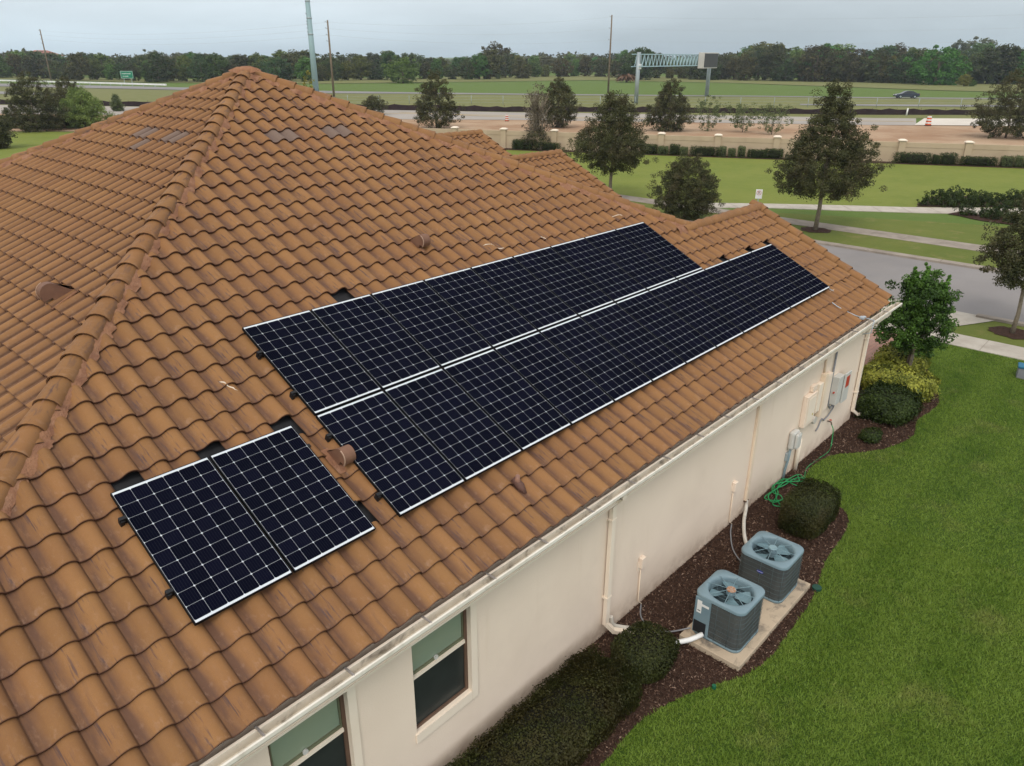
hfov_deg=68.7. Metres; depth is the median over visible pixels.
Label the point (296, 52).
woodland tree
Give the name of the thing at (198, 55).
woodland tree
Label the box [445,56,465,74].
woodland tree
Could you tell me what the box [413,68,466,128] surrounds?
evergreen tree
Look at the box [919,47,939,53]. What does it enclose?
woodland tree
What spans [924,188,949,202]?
mounded shrub
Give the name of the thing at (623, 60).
woodland tree
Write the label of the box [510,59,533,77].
woodland tree
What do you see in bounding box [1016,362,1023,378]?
utility box
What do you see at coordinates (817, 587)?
valve cover
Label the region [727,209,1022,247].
park strip
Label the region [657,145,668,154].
wall shrub
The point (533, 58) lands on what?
woodland tree
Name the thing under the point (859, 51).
woodland tree
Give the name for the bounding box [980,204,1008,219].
mounded shrub
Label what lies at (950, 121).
new pavement
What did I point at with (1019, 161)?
wall shrub
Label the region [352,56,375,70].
woodland tree
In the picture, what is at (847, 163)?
oak tree
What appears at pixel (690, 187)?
round tree
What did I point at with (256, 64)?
woodland tree
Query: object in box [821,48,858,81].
woodland tree
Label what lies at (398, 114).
construction road
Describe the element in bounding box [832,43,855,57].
woodland tree
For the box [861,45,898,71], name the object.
woodland tree
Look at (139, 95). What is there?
rough verge
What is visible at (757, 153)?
wall shrub
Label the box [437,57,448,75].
woodland tree
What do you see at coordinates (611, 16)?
wooden pole
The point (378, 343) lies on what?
solar module
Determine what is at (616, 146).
oak tree
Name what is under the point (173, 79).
woodland tree
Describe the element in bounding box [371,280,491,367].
solar module
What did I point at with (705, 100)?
wire fence
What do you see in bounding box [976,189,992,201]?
mounded shrub
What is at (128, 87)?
highway
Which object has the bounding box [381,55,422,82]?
woodland tree
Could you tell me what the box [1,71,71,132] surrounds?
evergreen tree
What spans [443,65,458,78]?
woodland tree
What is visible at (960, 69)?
woodland tree
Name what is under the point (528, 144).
wall shrub
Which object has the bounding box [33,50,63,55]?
distant house
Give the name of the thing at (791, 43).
power line
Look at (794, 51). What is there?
woodland tree
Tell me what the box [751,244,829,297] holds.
solar module
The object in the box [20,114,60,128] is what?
hedge
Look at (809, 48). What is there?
woodland tree
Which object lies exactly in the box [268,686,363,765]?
window
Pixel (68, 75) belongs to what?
woodland tree
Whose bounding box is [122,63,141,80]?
woodland tree
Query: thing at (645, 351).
solar module
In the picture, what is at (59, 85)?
evergreen tree
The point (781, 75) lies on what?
woodland tree
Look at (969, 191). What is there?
mounded shrub
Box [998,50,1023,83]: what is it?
woodland tree
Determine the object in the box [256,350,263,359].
mounting rail
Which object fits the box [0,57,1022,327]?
ground
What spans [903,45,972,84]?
woodland tree
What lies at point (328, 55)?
woodland tree
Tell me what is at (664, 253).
solar module
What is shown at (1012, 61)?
woodland tree
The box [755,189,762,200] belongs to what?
no parking sign
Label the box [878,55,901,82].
woodland tree
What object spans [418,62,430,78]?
woodland tree
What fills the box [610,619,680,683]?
round shrub
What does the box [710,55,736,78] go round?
woodland tree
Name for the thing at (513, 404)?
solar module
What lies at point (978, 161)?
wall shrub
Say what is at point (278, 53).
woodland tree
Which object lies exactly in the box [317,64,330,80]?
woodland tree
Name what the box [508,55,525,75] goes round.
woodland tree
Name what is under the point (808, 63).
woodland tree
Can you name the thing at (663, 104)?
evergreen tree
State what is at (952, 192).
mounded shrub
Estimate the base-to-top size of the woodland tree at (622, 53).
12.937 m
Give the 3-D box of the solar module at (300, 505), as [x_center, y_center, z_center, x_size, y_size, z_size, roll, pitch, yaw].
[-2.395,1.204,8.185,1.016,0.040,1.686,-23,59,-43]
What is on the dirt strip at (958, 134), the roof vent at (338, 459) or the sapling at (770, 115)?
the sapling at (770, 115)
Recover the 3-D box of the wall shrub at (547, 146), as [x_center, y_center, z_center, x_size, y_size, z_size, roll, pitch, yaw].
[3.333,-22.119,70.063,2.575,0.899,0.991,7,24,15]
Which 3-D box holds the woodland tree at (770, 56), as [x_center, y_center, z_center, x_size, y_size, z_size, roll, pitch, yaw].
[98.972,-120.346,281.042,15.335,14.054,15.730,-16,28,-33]
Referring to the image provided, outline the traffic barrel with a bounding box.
[924,116,931,125]
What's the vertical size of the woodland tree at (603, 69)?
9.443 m
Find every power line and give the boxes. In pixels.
[332,35,605,43]
[621,40,999,43]
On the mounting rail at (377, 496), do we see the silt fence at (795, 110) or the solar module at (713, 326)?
the solar module at (713, 326)
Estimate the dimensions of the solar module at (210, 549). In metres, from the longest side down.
1.686 x 1.016 x 0.040 m
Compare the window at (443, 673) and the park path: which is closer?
the window at (443, 673)
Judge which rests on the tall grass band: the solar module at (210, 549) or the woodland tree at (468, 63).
the woodland tree at (468, 63)
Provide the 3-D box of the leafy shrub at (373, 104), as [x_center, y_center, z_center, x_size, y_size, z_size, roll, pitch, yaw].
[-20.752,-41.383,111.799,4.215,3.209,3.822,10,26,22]
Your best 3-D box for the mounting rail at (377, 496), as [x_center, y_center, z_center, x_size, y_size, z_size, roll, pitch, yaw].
[2.689,-0.531,12.800,12.558,0.104,0.070,-23,59,-43]
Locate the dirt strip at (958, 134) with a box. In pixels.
[0,113,1023,144]
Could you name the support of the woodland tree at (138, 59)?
on the ground at (624, 87)
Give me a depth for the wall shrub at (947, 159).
61.06 m
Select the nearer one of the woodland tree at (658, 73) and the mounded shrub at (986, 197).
the mounded shrub at (986, 197)
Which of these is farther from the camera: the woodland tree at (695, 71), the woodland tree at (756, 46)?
the woodland tree at (756, 46)
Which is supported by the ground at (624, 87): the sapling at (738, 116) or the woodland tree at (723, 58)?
the woodland tree at (723, 58)
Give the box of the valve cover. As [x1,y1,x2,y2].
[812,584,821,591]
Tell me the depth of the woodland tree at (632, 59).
283.53 m
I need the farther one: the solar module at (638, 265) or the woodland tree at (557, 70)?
the woodland tree at (557, 70)
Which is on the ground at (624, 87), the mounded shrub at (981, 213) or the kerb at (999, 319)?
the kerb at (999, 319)
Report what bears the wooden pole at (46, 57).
on the ground at (624, 87)
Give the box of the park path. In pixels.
[709,203,1020,214]
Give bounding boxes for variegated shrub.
[860,357,942,402]
[869,342,932,370]
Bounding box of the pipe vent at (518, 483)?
[511,474,526,493]
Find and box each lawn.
[0,131,1023,207]
[600,329,1023,765]
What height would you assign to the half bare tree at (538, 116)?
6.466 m
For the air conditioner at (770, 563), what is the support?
on the equipment pad
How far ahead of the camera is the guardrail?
219.43 m
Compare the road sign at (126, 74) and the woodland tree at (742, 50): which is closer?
the road sign at (126, 74)
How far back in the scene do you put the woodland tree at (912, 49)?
302.10 m
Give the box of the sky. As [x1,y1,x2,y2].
[0,0,1023,57]
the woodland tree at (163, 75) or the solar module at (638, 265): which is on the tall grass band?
the woodland tree at (163, 75)
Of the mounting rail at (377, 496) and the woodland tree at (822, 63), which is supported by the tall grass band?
the woodland tree at (822, 63)
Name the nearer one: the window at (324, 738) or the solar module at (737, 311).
the window at (324, 738)
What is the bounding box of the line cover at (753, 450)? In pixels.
[743,404,762,502]
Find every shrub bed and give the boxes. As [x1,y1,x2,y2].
[916,196,1022,207]
[949,211,1013,224]
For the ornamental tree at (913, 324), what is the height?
3.290 m
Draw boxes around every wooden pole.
[39,29,52,83]
[325,20,334,96]
[607,15,612,91]
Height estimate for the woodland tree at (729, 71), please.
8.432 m
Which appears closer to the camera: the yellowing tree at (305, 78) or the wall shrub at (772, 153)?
the wall shrub at (772, 153)
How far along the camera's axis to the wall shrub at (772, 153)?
64.58 m
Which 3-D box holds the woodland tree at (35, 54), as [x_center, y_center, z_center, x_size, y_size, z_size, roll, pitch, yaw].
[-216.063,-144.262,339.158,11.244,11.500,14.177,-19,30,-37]
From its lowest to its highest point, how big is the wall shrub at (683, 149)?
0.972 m
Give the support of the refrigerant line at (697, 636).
attached to the air conditioner at (727, 611)
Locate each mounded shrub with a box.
[916,194,935,205]
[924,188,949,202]
[932,190,956,207]
[938,185,963,200]
[945,192,967,207]
[952,188,978,200]
[953,204,976,215]
[964,192,984,207]
[973,204,994,215]
[975,192,999,206]
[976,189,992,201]
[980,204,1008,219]
[988,192,1003,201]
[990,194,1013,205]
[996,200,1016,215]
[1002,188,1022,202]
[1008,190,1023,207]
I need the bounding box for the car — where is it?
[893,91,919,97]
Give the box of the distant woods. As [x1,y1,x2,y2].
[0,48,739,68]
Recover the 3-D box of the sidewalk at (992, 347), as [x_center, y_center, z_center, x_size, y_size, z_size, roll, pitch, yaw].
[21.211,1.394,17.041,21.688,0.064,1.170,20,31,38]
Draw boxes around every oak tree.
[560,90,659,188]
[764,78,897,229]
[972,194,1023,332]
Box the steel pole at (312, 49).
[305,0,318,90]
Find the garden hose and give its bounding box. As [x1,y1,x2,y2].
[764,425,833,506]
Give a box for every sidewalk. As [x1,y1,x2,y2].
[619,194,1017,256]
[946,334,1023,360]
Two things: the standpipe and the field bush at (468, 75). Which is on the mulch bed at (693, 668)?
the standpipe
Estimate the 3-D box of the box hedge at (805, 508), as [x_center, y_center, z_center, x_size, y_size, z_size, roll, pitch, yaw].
[5.519,2.296,13.910,0.830,0.819,1.426,20,31,38]
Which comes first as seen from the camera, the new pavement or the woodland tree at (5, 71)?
the new pavement
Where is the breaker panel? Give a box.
[799,359,832,427]
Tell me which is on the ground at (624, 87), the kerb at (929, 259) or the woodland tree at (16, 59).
the kerb at (929, 259)
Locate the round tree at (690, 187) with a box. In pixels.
[646,151,725,220]
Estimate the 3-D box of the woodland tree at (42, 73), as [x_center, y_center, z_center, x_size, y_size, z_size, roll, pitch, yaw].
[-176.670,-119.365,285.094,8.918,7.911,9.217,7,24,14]
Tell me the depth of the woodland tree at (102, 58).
300.02 m
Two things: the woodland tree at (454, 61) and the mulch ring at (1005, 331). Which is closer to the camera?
the mulch ring at (1005, 331)
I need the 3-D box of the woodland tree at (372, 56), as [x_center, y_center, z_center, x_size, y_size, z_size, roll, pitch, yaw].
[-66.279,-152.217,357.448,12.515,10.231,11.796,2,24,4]
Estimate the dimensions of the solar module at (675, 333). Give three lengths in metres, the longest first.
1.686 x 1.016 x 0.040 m
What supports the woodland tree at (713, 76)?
on the tall grass band
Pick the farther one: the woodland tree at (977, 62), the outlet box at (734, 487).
the woodland tree at (977, 62)
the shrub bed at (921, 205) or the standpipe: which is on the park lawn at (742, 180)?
the shrub bed at (921, 205)
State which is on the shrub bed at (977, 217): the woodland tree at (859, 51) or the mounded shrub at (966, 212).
the mounded shrub at (966, 212)
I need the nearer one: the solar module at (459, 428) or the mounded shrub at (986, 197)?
the solar module at (459, 428)
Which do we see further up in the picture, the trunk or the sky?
the sky
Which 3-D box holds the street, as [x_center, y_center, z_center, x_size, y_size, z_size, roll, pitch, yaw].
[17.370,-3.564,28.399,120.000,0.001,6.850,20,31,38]
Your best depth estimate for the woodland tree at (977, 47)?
321.64 m
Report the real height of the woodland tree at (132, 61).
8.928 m
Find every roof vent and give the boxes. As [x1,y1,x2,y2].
[35,282,77,309]
[321,444,355,473]
[408,234,430,252]
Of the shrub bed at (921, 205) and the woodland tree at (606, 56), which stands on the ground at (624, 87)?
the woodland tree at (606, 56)
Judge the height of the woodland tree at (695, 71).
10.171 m
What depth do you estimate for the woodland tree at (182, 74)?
252.83 m
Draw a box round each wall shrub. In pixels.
[511,138,538,149]
[512,140,522,149]
[536,142,561,150]
[645,143,657,154]
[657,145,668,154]
[669,143,680,154]
[679,146,687,154]
[688,145,720,156]
[719,145,726,156]
[727,147,735,156]
[737,145,745,157]
[746,149,767,157]
[765,148,784,158]
[892,151,932,163]
[931,154,939,163]
[939,151,958,164]
[957,155,1000,166]
[999,155,1015,166]
[1013,155,1023,167]
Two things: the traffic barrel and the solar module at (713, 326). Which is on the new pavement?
the traffic barrel
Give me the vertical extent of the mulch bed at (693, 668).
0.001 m
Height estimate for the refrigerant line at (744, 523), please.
0.255 m
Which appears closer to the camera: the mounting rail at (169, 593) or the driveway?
the mounting rail at (169, 593)
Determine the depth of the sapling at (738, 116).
86.75 m
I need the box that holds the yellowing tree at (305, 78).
[303,70,314,87]
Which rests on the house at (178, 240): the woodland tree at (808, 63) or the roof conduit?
the roof conduit
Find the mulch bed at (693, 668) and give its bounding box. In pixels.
[460,369,938,765]
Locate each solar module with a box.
[110,457,292,625]
[209,425,375,572]
[242,310,380,415]
[311,294,439,389]
[316,390,464,516]
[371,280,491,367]
[384,368,521,481]
[424,268,537,348]
[443,349,570,451]
[471,256,577,330]
[494,332,614,425]
[513,246,613,315]
[540,316,652,402]
[550,237,646,302]
[580,303,685,382]
[584,229,675,290]
[615,222,702,278]
[616,290,716,363]
[648,279,743,347]
[677,269,767,333]
[704,260,790,320]
[729,252,810,308]
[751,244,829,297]
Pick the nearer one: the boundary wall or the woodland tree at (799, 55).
the boundary wall
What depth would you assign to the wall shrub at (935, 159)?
61.28 m
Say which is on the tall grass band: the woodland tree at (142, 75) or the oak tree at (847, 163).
the woodland tree at (142, 75)
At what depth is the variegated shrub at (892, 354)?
20.54 m
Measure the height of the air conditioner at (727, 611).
0.768 m
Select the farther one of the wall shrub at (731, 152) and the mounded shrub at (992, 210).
the wall shrub at (731, 152)
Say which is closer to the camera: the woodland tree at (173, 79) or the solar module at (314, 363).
the solar module at (314, 363)
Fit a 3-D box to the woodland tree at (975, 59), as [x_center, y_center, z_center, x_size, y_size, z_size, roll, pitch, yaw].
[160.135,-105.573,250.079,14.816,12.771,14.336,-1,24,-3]
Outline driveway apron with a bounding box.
[874,299,993,342]
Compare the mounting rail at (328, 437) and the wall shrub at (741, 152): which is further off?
the wall shrub at (741, 152)
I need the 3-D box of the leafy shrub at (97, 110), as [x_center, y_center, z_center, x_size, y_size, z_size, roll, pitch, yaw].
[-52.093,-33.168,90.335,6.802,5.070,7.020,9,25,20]
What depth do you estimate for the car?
160.34 m
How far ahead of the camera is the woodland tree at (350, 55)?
301.92 m
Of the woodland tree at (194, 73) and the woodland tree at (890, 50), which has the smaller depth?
the woodland tree at (194, 73)
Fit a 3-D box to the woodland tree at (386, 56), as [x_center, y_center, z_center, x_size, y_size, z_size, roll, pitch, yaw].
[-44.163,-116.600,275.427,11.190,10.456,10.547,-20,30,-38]
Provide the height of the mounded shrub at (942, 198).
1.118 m
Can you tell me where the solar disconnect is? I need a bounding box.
[815,352,851,430]
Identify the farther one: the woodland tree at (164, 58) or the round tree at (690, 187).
the woodland tree at (164, 58)
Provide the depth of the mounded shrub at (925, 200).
44.15 m
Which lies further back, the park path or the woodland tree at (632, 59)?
the woodland tree at (632, 59)
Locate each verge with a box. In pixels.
[0,87,1023,118]
[630,201,1022,269]
[951,321,1023,346]
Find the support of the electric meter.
attached to the house at (178, 240)
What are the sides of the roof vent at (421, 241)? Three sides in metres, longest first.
0.404 x 0.291 x 0.264 m
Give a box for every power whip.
[640,604,690,631]
[730,524,740,561]
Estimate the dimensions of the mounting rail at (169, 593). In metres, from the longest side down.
2.174 x 0.104 x 0.070 m
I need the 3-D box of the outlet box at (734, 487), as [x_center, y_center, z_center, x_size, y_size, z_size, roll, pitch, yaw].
[4.058,2.217,13.784,0.070,0.927,0.150,20,31,38]
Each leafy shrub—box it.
[0,114,17,148]
[57,85,118,127]
[109,93,125,110]
[361,95,387,112]
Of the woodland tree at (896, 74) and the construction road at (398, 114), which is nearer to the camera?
the construction road at (398, 114)
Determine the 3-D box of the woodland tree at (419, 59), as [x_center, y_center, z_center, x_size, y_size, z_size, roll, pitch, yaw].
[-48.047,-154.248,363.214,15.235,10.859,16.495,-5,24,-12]
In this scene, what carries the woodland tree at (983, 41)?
on the ground at (624, 87)
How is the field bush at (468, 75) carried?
on the tall grass band
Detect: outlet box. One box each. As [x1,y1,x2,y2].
[637,555,645,603]
[729,480,738,523]
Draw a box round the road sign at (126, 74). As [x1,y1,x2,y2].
[120,71,133,82]
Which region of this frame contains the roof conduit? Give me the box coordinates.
[829,288,874,334]
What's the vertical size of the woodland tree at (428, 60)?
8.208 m
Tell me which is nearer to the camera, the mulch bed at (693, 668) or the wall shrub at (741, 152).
the mulch bed at (693, 668)
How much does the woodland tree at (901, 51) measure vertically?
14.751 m
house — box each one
[0,66,901,765]
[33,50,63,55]
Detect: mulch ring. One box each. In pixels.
[801,227,830,232]
[988,326,1023,338]
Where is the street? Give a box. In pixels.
[819,244,1023,321]
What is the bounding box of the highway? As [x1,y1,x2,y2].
[0,83,1019,98]
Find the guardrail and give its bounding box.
[0,80,166,86]
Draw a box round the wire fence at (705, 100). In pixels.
[347,96,1021,106]
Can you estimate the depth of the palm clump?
258.42 m
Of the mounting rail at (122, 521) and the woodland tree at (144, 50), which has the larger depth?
the woodland tree at (144, 50)
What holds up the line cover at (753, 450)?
attached to the house at (178, 240)
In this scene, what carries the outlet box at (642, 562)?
attached to the house at (178, 240)
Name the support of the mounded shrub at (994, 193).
on the shrub bed at (921, 205)
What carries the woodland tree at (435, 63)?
on the tall grass band
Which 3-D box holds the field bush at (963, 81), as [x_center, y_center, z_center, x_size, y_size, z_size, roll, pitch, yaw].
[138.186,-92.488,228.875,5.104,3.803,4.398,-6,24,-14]
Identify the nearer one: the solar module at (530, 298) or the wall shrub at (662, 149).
the solar module at (530, 298)
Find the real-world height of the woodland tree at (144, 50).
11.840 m
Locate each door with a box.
[805,395,816,423]
[840,370,851,402]
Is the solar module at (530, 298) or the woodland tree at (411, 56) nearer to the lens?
the solar module at (530, 298)
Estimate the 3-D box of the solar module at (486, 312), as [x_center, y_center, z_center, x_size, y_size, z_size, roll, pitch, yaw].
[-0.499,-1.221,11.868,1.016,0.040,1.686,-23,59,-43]
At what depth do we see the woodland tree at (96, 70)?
270.77 m
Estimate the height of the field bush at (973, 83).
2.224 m
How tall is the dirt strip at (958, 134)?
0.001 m
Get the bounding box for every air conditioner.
[692,570,764,652]
[739,531,803,603]
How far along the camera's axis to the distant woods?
525.87 m
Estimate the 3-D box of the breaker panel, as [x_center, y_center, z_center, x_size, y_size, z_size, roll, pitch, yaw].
[6.391,0.154,15.623,0.114,1.540,1.250,20,31,38]
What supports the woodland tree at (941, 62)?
on the tall grass band
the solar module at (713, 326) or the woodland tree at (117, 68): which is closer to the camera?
the solar module at (713, 326)
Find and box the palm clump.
[615,63,635,81]
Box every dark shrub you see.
[854,379,924,427]
[857,427,882,443]
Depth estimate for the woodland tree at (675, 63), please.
378.87 m
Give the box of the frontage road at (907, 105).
[800,104,1017,106]
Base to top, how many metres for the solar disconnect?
1.895 m
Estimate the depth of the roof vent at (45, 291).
9.85 m
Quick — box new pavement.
[915,118,1023,125]
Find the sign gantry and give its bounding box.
[631,52,718,102]
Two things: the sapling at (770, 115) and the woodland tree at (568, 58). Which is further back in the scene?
the woodland tree at (568, 58)
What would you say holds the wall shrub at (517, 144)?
on the wall foot mulch
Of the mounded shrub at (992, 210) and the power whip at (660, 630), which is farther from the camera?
the mounded shrub at (992, 210)
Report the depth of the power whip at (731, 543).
13.39 m
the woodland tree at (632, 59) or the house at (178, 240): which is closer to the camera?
the house at (178, 240)
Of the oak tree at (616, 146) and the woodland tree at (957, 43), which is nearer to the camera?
the oak tree at (616, 146)
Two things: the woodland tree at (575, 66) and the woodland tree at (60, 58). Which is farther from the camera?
the woodland tree at (60, 58)
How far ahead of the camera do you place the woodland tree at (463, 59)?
331.82 m
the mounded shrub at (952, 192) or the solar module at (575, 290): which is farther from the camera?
the mounded shrub at (952, 192)
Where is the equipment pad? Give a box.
[679,578,809,670]
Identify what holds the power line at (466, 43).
attached to the wooden pole at (611, 16)
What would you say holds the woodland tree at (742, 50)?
on the ground at (624, 87)
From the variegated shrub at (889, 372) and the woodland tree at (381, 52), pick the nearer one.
the variegated shrub at (889, 372)
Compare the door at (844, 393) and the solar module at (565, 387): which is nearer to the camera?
the solar module at (565, 387)
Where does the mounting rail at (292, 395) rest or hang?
attached to the house at (178, 240)
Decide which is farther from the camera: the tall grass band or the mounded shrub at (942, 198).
the tall grass band
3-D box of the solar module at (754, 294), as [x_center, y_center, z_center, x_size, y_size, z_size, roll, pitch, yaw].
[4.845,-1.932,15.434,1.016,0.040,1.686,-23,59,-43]
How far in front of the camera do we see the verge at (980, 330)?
23.88 m
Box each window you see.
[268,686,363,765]
[411,602,477,743]
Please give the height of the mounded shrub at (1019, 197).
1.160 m
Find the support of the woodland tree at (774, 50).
on the ground at (624, 87)
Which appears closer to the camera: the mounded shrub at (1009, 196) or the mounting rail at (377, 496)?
the mounting rail at (377, 496)
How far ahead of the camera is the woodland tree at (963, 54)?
251.32 m
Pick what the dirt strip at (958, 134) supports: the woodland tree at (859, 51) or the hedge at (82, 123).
the hedge at (82, 123)
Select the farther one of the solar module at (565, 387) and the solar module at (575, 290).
the solar module at (575, 290)
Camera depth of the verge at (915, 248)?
34.93 m
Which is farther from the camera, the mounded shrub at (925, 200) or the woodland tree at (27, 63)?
the woodland tree at (27, 63)
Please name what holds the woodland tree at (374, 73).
on the tall grass band
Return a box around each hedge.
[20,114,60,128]
[60,114,93,127]
[444,641,646,765]
[777,475,841,539]
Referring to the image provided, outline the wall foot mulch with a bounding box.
[504,148,1023,167]
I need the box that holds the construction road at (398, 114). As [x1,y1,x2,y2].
[0,105,915,124]
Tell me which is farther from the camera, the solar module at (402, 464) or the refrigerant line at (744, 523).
the refrigerant line at (744, 523)
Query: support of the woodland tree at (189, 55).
on the ground at (624, 87)
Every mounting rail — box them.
[118,444,310,526]
[165,500,357,599]
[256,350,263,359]
[289,390,296,399]
[325,433,332,441]
[374,491,381,501]
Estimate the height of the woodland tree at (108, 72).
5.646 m
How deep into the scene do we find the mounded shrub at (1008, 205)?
41.07 m
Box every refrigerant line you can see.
[609,615,628,628]
[676,632,703,643]
[742,500,747,543]
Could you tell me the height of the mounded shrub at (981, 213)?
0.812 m
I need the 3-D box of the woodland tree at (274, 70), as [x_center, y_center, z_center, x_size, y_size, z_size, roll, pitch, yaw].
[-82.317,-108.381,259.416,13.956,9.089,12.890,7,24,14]
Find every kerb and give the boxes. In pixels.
[687,220,1023,273]
[976,313,1023,326]
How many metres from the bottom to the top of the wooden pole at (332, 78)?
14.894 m
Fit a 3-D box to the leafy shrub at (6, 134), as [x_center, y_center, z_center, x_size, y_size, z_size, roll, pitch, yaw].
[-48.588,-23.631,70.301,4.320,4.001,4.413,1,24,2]
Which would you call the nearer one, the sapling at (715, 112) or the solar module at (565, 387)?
the solar module at (565, 387)
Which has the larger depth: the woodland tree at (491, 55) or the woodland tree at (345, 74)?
the woodland tree at (491, 55)
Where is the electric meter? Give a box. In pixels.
[782,429,801,478]
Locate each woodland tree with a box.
[0,55,13,77]
[4,53,25,76]
[5,50,32,75]
[19,55,42,78]
[26,51,44,71]
[34,58,56,78]
[37,52,66,69]
[43,60,67,79]
[52,54,66,64]
[57,64,76,79]
[63,52,91,79]
[73,52,104,75]
[87,52,115,77]
[87,58,106,79]
[101,64,118,79]
[109,62,132,79]
[114,55,135,68]
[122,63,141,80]
[125,57,136,73]
[134,52,165,71]
[136,49,167,59]
[136,51,179,82]
[137,60,153,78]
[152,56,177,77]
[167,58,180,80]
[172,55,196,81]
[176,52,202,76]
[181,56,216,81]
[188,52,210,77]
[199,52,229,78]
[218,63,235,74]
[228,54,253,68]
[245,52,268,71]
[258,56,294,79]
[266,49,293,78]
[276,53,302,79]
[286,49,308,78]
[291,50,327,67]
[293,56,317,80]
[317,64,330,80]
[318,52,346,76]
[319,56,343,80]
[333,53,364,77]
[339,61,357,79]
[349,55,373,79]
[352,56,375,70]
[364,52,381,74]
[366,62,384,79]
[375,50,403,79]
[378,50,390,74]
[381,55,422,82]
[401,53,421,78]
[410,53,425,74]
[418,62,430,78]
[421,57,433,74]
[427,58,443,78]
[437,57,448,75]
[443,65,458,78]
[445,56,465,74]
[455,55,475,69]
[455,58,477,78]
[466,52,491,78]
[474,49,504,78]
[481,41,513,71]
[499,53,516,77]
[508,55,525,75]
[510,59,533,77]
[525,60,543,76]
[527,55,539,64]
[539,56,553,70]
[540,64,548,76]
[550,58,573,76]
[561,53,577,67]
[570,59,579,75]
[578,55,595,75]
[588,56,610,76]
[594,53,619,71]
[605,60,622,77]
[612,50,627,74]
[616,52,630,74]
[622,47,661,79]
[644,51,667,77]
[665,64,674,77]
[668,57,683,71]
[673,60,694,78]
[684,57,712,79]
[697,58,722,79]
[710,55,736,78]
[718,54,736,76]
[722,57,740,79]
[733,54,758,80]
[737,45,757,61]
[742,41,768,73]
[746,48,770,79]
[753,42,796,78]
[765,43,784,71]
[770,58,802,80]
[774,46,802,62]
[790,44,840,81]
[792,50,809,78]
[795,61,819,80]
[796,45,816,73]
[813,43,843,77]
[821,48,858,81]
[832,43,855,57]
[834,52,869,81]
[841,48,870,71]
[855,48,900,82]
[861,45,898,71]
[871,42,908,64]
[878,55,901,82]
[886,52,926,83]
[897,47,927,76]
[902,50,940,82]
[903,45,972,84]
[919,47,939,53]
[928,50,968,83]
[931,61,970,80]
[943,50,976,62]
[950,36,999,54]
[950,38,969,50]
[957,53,971,81]
[962,48,979,60]
[968,42,994,55]
[969,46,1013,83]
[970,52,983,79]
[975,43,1023,83]
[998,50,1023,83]
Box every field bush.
[463,70,472,79]
[955,74,973,85]
[969,80,976,85]
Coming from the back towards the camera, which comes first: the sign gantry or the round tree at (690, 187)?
the sign gantry
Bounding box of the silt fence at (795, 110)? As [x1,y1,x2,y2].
[0,99,1023,114]
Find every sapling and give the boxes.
[692,95,731,130]
[728,102,761,131]
[755,103,793,133]
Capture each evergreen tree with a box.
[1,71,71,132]
[48,75,84,114]
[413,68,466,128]
[540,76,581,127]
[642,77,697,131]
[960,67,1023,138]
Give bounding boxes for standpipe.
[793,439,801,469]
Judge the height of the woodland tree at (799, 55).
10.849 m
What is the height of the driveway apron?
0.001 m
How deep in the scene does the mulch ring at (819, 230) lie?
37.84 m
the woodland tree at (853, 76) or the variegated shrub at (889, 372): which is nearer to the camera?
the variegated shrub at (889, 372)
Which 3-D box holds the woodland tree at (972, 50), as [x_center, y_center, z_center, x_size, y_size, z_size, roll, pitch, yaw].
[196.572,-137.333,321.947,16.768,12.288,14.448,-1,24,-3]
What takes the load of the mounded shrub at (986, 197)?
on the shrub bed at (921, 205)
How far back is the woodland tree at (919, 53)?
259.44 m
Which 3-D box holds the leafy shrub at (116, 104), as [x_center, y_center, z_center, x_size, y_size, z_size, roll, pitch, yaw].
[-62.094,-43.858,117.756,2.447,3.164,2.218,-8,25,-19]
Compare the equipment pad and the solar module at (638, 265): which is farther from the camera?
the solar module at (638, 265)
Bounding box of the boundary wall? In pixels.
[424,126,1023,164]
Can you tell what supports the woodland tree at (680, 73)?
on the tall grass band
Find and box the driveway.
[864,329,896,364]
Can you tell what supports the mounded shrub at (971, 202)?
on the shrub bed at (921, 205)
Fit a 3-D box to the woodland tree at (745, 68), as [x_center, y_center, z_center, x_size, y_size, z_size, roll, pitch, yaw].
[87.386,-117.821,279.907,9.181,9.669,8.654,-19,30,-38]
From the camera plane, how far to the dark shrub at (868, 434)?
17.05 m
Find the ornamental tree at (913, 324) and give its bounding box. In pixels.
[873,262,963,365]
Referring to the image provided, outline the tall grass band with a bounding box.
[0,75,1022,91]
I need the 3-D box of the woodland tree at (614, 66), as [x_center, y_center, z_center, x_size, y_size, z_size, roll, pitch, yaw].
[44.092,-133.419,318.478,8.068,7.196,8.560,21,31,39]
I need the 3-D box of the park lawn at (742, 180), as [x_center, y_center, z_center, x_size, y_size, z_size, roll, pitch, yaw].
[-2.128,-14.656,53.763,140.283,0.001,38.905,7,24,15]
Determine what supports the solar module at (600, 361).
on the mounting rail at (377, 496)
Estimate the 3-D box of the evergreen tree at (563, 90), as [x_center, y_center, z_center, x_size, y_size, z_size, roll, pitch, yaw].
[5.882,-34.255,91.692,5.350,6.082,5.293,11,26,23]
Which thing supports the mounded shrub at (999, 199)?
on the shrub bed at (921, 205)
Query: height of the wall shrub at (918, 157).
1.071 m
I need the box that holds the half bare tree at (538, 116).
[520,80,553,150]
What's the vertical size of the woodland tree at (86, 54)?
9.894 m

